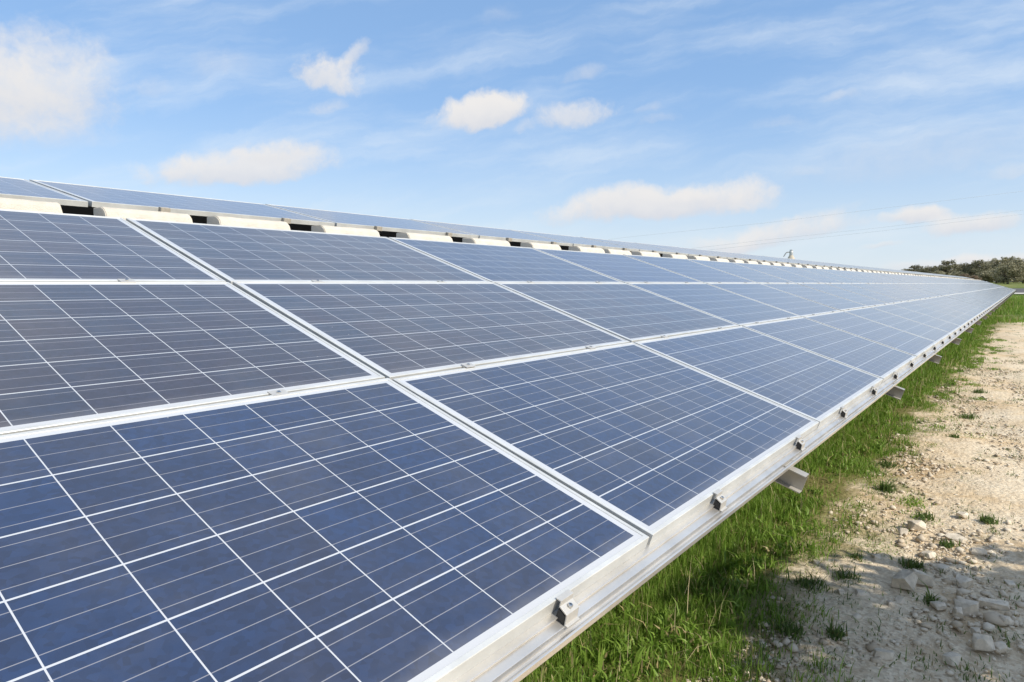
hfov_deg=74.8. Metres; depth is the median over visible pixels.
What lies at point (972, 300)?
solar panel
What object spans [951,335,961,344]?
support frame
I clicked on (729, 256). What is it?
solar panel
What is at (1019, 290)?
road
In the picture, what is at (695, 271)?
solar panel
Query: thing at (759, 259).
solar panel
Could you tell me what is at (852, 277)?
solar panel
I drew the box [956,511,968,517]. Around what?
rock
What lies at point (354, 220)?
solar panel
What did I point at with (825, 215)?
power cable
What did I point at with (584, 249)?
concrete block
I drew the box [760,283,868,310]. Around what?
solar panel
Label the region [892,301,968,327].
solar panel
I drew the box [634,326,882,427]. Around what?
solar panel
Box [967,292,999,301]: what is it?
solar panel
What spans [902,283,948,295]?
solar panel
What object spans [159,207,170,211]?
edge clamp
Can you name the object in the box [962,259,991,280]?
olive tree
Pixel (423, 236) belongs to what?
concrete block
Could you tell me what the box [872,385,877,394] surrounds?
end clamp
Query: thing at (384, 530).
solar panel
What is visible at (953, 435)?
weed tuft
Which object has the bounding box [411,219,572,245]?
solar panel
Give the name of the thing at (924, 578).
rock
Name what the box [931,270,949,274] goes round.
olive tree
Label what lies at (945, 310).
solar panel
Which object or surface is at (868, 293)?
solar panel
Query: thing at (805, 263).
solar panel
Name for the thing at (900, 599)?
rock
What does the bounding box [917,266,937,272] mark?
olive tree
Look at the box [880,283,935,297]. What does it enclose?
solar panel
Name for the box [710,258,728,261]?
concrete block
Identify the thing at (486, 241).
concrete block
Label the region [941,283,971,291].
solar panel
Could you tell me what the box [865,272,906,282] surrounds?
solar panel
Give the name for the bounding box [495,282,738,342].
solar panel
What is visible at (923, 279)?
solar panel
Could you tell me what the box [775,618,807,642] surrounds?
weed tuft
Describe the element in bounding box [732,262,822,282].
solar panel
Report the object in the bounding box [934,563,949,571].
rock
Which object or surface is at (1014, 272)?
olive tree
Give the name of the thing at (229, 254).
solar panel
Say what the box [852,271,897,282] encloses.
solar panel
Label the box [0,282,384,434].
solar panel
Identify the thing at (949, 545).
weed tuft
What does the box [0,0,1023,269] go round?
sky
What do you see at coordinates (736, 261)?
concrete block
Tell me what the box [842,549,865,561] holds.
weed tuft
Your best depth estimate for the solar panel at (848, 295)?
9.61 m
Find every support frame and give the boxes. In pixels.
[774,460,808,492]
[885,382,904,399]
[928,351,941,363]
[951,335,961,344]
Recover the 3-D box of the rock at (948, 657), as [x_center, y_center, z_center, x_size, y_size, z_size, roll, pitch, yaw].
[1.928,1.391,2.932,0.076,0.040,0.064,-7,2,-24]
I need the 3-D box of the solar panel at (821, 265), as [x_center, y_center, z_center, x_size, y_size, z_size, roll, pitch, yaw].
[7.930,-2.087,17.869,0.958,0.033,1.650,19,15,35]
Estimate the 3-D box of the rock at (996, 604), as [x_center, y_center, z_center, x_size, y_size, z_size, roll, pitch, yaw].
[2.471,1.349,3.418,0.178,0.051,0.074,5,3,-7]
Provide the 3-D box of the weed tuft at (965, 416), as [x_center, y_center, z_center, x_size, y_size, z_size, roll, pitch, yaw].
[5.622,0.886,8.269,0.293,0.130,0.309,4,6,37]
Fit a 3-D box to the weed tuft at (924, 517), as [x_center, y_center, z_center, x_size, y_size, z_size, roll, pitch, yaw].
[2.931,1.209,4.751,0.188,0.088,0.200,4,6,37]
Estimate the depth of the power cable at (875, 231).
71.05 m
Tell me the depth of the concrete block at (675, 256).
8.52 m
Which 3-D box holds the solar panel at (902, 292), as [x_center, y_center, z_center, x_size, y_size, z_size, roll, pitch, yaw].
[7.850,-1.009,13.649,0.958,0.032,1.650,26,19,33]
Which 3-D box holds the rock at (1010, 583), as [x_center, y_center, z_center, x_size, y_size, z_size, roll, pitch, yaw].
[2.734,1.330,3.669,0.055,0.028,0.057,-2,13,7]
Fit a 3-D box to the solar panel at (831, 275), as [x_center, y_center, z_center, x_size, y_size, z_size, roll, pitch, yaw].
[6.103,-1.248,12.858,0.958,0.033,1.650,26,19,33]
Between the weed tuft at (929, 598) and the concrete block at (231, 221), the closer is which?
the weed tuft at (929, 598)
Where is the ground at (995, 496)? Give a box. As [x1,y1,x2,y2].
[523,282,1023,681]
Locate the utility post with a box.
[783,249,794,258]
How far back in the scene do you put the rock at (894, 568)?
3.85 m
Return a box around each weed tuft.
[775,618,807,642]
[782,566,836,593]
[824,617,851,644]
[826,562,872,586]
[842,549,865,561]
[870,480,900,493]
[872,458,898,468]
[888,548,928,572]
[915,509,937,521]
[918,578,942,606]
[932,537,959,548]
[941,431,959,437]
[955,410,979,419]
[971,387,989,393]
[978,512,1001,524]
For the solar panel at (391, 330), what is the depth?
2.83 m
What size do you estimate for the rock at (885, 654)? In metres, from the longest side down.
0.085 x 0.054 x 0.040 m
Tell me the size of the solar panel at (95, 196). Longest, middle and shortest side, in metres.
1.650 x 0.958 x 0.031 m
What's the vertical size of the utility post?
2.809 m
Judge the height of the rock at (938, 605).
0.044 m
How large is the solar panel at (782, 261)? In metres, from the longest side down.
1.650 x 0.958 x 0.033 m
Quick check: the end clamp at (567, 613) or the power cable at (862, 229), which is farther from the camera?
the power cable at (862, 229)
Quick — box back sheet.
[60,205,955,277]
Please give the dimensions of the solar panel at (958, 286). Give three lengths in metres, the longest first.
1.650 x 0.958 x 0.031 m
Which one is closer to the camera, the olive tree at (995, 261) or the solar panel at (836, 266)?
the solar panel at (836, 266)
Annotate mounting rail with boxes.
[454,291,1014,681]
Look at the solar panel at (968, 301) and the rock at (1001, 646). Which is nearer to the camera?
the rock at (1001, 646)
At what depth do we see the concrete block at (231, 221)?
3.82 m
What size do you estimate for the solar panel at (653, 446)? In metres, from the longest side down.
1.650 x 0.958 x 0.033 m
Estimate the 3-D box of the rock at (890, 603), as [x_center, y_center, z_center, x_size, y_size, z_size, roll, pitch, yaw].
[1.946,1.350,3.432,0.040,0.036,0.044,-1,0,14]
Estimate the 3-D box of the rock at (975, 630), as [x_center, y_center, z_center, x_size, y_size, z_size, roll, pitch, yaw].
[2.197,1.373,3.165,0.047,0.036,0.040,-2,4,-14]
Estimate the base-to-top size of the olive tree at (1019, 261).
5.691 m
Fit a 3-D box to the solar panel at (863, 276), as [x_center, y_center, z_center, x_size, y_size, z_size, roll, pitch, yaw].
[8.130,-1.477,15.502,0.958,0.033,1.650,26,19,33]
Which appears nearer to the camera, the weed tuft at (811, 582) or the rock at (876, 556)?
the weed tuft at (811, 582)
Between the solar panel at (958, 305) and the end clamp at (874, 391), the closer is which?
the end clamp at (874, 391)
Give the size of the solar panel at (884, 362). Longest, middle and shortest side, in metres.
1.650 x 0.958 x 0.032 m
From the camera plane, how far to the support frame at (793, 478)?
2.54 m
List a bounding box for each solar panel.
[0,177,87,206]
[0,209,225,281]
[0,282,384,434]
[0,378,648,681]
[29,179,334,225]
[126,218,489,284]
[233,282,629,379]
[265,204,478,237]
[389,237,623,282]
[392,342,818,544]
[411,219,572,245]
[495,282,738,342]
[509,229,638,250]
[533,248,702,282]
[583,237,688,255]
[623,254,756,282]
[627,283,800,325]
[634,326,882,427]
[639,243,726,258]
[680,247,756,260]
[687,259,793,282]
[707,283,840,316]
[716,251,781,262]
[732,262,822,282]
[742,317,916,381]
[745,254,802,264]
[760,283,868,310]
[766,256,819,265]
[769,265,844,282]
[785,258,834,267]
[796,267,861,282]
[797,283,888,306]
[804,260,847,268]
[804,311,937,358]
[816,261,858,269]
[816,268,876,283]
[825,283,903,303]
[832,263,868,269]
[837,270,888,282]
[843,264,877,270]
[844,307,950,343]
[848,283,916,300]
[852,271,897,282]
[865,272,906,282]
[867,283,926,299]
[872,304,961,334]
[876,273,914,282]
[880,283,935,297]
[884,273,921,282]
[892,283,941,296]
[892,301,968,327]
[894,274,926,282]
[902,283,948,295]
[903,275,934,283]
[907,300,974,321]
[909,275,936,283]
[919,298,979,317]
[930,297,982,313]
[939,296,986,311]
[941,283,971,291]
[945,283,972,290]
[945,295,989,309]
[952,294,991,306]
[960,293,996,303]
[966,292,997,301]
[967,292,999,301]
[972,291,1000,299]
[973,291,1001,299]
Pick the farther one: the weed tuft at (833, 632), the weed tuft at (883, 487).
the weed tuft at (883, 487)
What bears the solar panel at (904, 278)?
on the rail
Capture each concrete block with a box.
[0,197,62,212]
[93,207,192,222]
[207,216,290,229]
[311,225,379,235]
[396,232,452,241]
[462,238,509,245]
[520,242,560,249]
[569,246,604,252]
[603,249,631,254]
[631,251,659,256]
[662,254,687,258]
[687,256,709,260]
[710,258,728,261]
[728,259,743,262]
[743,260,757,263]
[768,262,781,265]
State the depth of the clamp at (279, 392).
1.81 m
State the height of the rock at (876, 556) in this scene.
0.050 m
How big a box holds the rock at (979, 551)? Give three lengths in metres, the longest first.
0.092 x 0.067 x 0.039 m
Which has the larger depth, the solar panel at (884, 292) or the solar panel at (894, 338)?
the solar panel at (884, 292)
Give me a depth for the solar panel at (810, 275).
11.51 m
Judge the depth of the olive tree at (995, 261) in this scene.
144.75 m
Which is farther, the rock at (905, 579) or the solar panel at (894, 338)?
the solar panel at (894, 338)
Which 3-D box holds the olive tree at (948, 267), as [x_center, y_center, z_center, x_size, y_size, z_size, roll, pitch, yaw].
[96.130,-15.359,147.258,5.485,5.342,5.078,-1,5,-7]
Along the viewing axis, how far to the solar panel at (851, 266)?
21.82 m
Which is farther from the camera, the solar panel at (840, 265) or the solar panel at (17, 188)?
the solar panel at (840, 265)
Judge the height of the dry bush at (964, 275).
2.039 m
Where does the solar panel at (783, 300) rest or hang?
on the rail
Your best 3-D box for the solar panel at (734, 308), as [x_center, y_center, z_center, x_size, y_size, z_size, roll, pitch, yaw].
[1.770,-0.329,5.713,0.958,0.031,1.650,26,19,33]
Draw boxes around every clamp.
[117,279,135,281]
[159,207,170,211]
[267,389,289,395]
[282,218,290,223]
[375,226,381,230]
[461,363,475,367]
[556,589,579,628]
[713,489,726,511]
[796,435,805,450]
[841,406,847,417]
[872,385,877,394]
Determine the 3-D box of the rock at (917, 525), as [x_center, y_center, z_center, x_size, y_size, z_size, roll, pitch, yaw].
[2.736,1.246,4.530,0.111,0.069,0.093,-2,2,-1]
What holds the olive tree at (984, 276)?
on the ground at (995, 496)
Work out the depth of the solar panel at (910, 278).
22.16 m
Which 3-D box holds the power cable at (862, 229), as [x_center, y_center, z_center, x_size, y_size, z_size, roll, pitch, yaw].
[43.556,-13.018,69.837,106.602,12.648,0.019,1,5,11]
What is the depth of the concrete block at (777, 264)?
11.95 m
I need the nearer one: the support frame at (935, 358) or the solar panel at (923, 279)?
the support frame at (935, 358)
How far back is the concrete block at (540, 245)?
6.14 m
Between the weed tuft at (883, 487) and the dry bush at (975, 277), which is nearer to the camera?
the weed tuft at (883, 487)
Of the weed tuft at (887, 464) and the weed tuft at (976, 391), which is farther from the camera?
the weed tuft at (976, 391)
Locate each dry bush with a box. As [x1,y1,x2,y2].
[960,273,972,278]
[970,275,981,279]
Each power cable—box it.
[609,191,1020,239]
[700,210,1020,247]
[713,214,1020,249]
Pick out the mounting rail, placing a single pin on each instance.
(526, 653)
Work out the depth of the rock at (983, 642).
3.01 m
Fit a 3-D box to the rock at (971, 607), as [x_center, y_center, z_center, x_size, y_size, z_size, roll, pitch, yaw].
[2.291,1.343,3.373,0.118,0.076,0.069,-7,8,15]
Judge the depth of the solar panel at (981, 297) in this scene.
22.37 m
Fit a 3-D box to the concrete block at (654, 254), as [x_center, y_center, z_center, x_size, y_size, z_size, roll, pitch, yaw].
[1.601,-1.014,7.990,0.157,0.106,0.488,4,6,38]
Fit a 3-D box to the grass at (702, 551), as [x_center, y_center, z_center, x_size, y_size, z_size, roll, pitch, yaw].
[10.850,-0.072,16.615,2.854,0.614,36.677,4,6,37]
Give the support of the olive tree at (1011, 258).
on the ground at (995, 496)
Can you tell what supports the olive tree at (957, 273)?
on the ground at (995, 496)
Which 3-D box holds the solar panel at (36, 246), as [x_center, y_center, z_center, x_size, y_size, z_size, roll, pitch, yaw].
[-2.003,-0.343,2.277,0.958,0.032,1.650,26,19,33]
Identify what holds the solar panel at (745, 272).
on the rail
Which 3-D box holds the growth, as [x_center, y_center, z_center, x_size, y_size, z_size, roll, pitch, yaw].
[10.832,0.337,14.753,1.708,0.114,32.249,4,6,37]
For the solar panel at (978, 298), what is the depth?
21.05 m
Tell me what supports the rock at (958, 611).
on the ground at (995, 496)
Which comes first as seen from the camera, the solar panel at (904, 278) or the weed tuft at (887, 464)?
the weed tuft at (887, 464)
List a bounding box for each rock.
[837,589,844,594]
[854,589,868,595]
[871,553,881,559]
[873,648,893,659]
[887,600,895,606]
[888,566,900,570]
[891,569,917,590]
[894,595,905,603]
[897,528,908,534]
[907,520,925,530]
[910,568,933,587]
[920,550,935,558]
[930,601,946,609]
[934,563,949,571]
[942,651,961,665]
[944,533,967,543]
[953,607,963,619]
[954,598,978,616]
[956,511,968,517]
[956,574,972,588]
[968,547,987,555]
[970,627,980,633]
[971,633,995,650]
[977,597,1009,610]
[994,641,1006,652]
[999,615,1013,625]
[1004,580,1016,586]
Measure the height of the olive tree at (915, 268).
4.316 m
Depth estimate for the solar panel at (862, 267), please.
23.12 m
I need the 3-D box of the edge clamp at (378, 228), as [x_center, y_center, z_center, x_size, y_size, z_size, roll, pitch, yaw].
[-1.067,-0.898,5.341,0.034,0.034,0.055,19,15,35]
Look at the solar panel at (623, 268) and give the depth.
6.13 m
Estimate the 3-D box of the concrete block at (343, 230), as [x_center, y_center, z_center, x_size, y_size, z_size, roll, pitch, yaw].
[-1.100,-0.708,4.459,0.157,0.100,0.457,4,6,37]
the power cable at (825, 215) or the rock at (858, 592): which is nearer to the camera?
the rock at (858, 592)
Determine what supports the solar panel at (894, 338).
on the mounting rail
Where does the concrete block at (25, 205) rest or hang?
on the bearer beam
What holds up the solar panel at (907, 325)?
on the mounting rail
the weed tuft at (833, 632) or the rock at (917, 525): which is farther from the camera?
the rock at (917, 525)
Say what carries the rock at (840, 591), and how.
on the ground at (995, 496)
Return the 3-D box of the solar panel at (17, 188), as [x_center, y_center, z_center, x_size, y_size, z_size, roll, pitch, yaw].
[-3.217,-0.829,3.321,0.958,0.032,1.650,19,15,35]
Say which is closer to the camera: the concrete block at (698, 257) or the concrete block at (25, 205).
the concrete block at (25, 205)
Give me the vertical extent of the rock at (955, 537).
0.037 m
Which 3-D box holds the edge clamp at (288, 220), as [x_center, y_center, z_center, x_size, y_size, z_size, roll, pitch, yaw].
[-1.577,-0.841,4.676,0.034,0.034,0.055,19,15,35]
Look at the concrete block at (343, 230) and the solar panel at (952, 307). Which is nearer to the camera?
the concrete block at (343, 230)
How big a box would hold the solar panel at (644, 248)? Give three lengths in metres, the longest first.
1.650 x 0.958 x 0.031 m
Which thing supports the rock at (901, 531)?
on the ground at (995, 496)
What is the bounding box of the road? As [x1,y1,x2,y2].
[1011,288,1023,292]
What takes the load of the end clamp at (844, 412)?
attached to the mounting rail
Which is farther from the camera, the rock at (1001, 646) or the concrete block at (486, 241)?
the concrete block at (486, 241)
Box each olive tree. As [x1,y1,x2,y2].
[904,264,922,271]
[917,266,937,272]
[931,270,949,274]
[938,259,961,274]
[948,270,969,276]
[953,263,969,271]
[960,263,972,275]
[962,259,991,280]
[973,270,998,281]
[986,257,1009,274]
[987,262,1023,283]
[1001,256,1015,281]
[1008,257,1023,265]
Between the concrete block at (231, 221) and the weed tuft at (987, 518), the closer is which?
the concrete block at (231, 221)
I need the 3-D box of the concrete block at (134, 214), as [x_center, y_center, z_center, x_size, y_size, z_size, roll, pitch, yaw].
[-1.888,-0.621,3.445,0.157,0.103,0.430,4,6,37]
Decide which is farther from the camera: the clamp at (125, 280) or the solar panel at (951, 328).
the solar panel at (951, 328)
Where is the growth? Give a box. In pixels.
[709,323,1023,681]
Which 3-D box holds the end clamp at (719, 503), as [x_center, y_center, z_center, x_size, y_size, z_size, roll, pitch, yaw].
[0.604,0.462,1.942,0.029,0.054,0.044,4,6,37]
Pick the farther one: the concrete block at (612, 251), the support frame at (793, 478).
the concrete block at (612, 251)
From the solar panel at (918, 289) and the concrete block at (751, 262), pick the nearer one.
the concrete block at (751, 262)
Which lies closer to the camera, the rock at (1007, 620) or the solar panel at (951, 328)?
the rock at (1007, 620)
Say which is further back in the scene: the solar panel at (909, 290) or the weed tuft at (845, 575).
the solar panel at (909, 290)
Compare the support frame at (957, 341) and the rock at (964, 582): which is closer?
the rock at (964, 582)
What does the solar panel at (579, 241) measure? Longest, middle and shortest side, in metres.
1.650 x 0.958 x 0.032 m
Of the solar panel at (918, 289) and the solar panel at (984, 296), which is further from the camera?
the solar panel at (984, 296)
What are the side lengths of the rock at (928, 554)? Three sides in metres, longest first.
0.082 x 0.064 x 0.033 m
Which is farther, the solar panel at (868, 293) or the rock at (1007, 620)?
the solar panel at (868, 293)
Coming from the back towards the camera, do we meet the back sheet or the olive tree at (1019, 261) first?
the olive tree at (1019, 261)
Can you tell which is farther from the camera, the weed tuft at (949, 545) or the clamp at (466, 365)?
the weed tuft at (949, 545)
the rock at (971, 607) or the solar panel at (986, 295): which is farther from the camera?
the solar panel at (986, 295)
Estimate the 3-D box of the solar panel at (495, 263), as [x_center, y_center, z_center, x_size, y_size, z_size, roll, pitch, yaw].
[0.024,-0.569,4.922,0.958,0.033,1.650,26,19,33]
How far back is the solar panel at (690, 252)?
11.17 m
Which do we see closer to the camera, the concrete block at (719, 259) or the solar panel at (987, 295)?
the concrete block at (719, 259)
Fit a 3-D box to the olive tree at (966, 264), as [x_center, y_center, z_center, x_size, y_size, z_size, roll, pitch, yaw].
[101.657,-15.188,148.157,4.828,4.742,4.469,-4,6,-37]
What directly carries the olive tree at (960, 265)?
on the ground at (995, 496)
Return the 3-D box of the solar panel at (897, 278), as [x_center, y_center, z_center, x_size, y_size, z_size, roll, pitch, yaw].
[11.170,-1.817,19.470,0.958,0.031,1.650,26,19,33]
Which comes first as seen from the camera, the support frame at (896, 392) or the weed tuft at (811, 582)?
the weed tuft at (811, 582)
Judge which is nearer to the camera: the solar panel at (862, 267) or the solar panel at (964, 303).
the solar panel at (964, 303)
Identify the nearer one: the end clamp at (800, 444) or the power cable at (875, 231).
the end clamp at (800, 444)
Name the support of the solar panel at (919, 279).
on the rail
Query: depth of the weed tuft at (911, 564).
3.89 m
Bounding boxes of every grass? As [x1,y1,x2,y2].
[520,315,1014,681]
[975,294,1023,328]

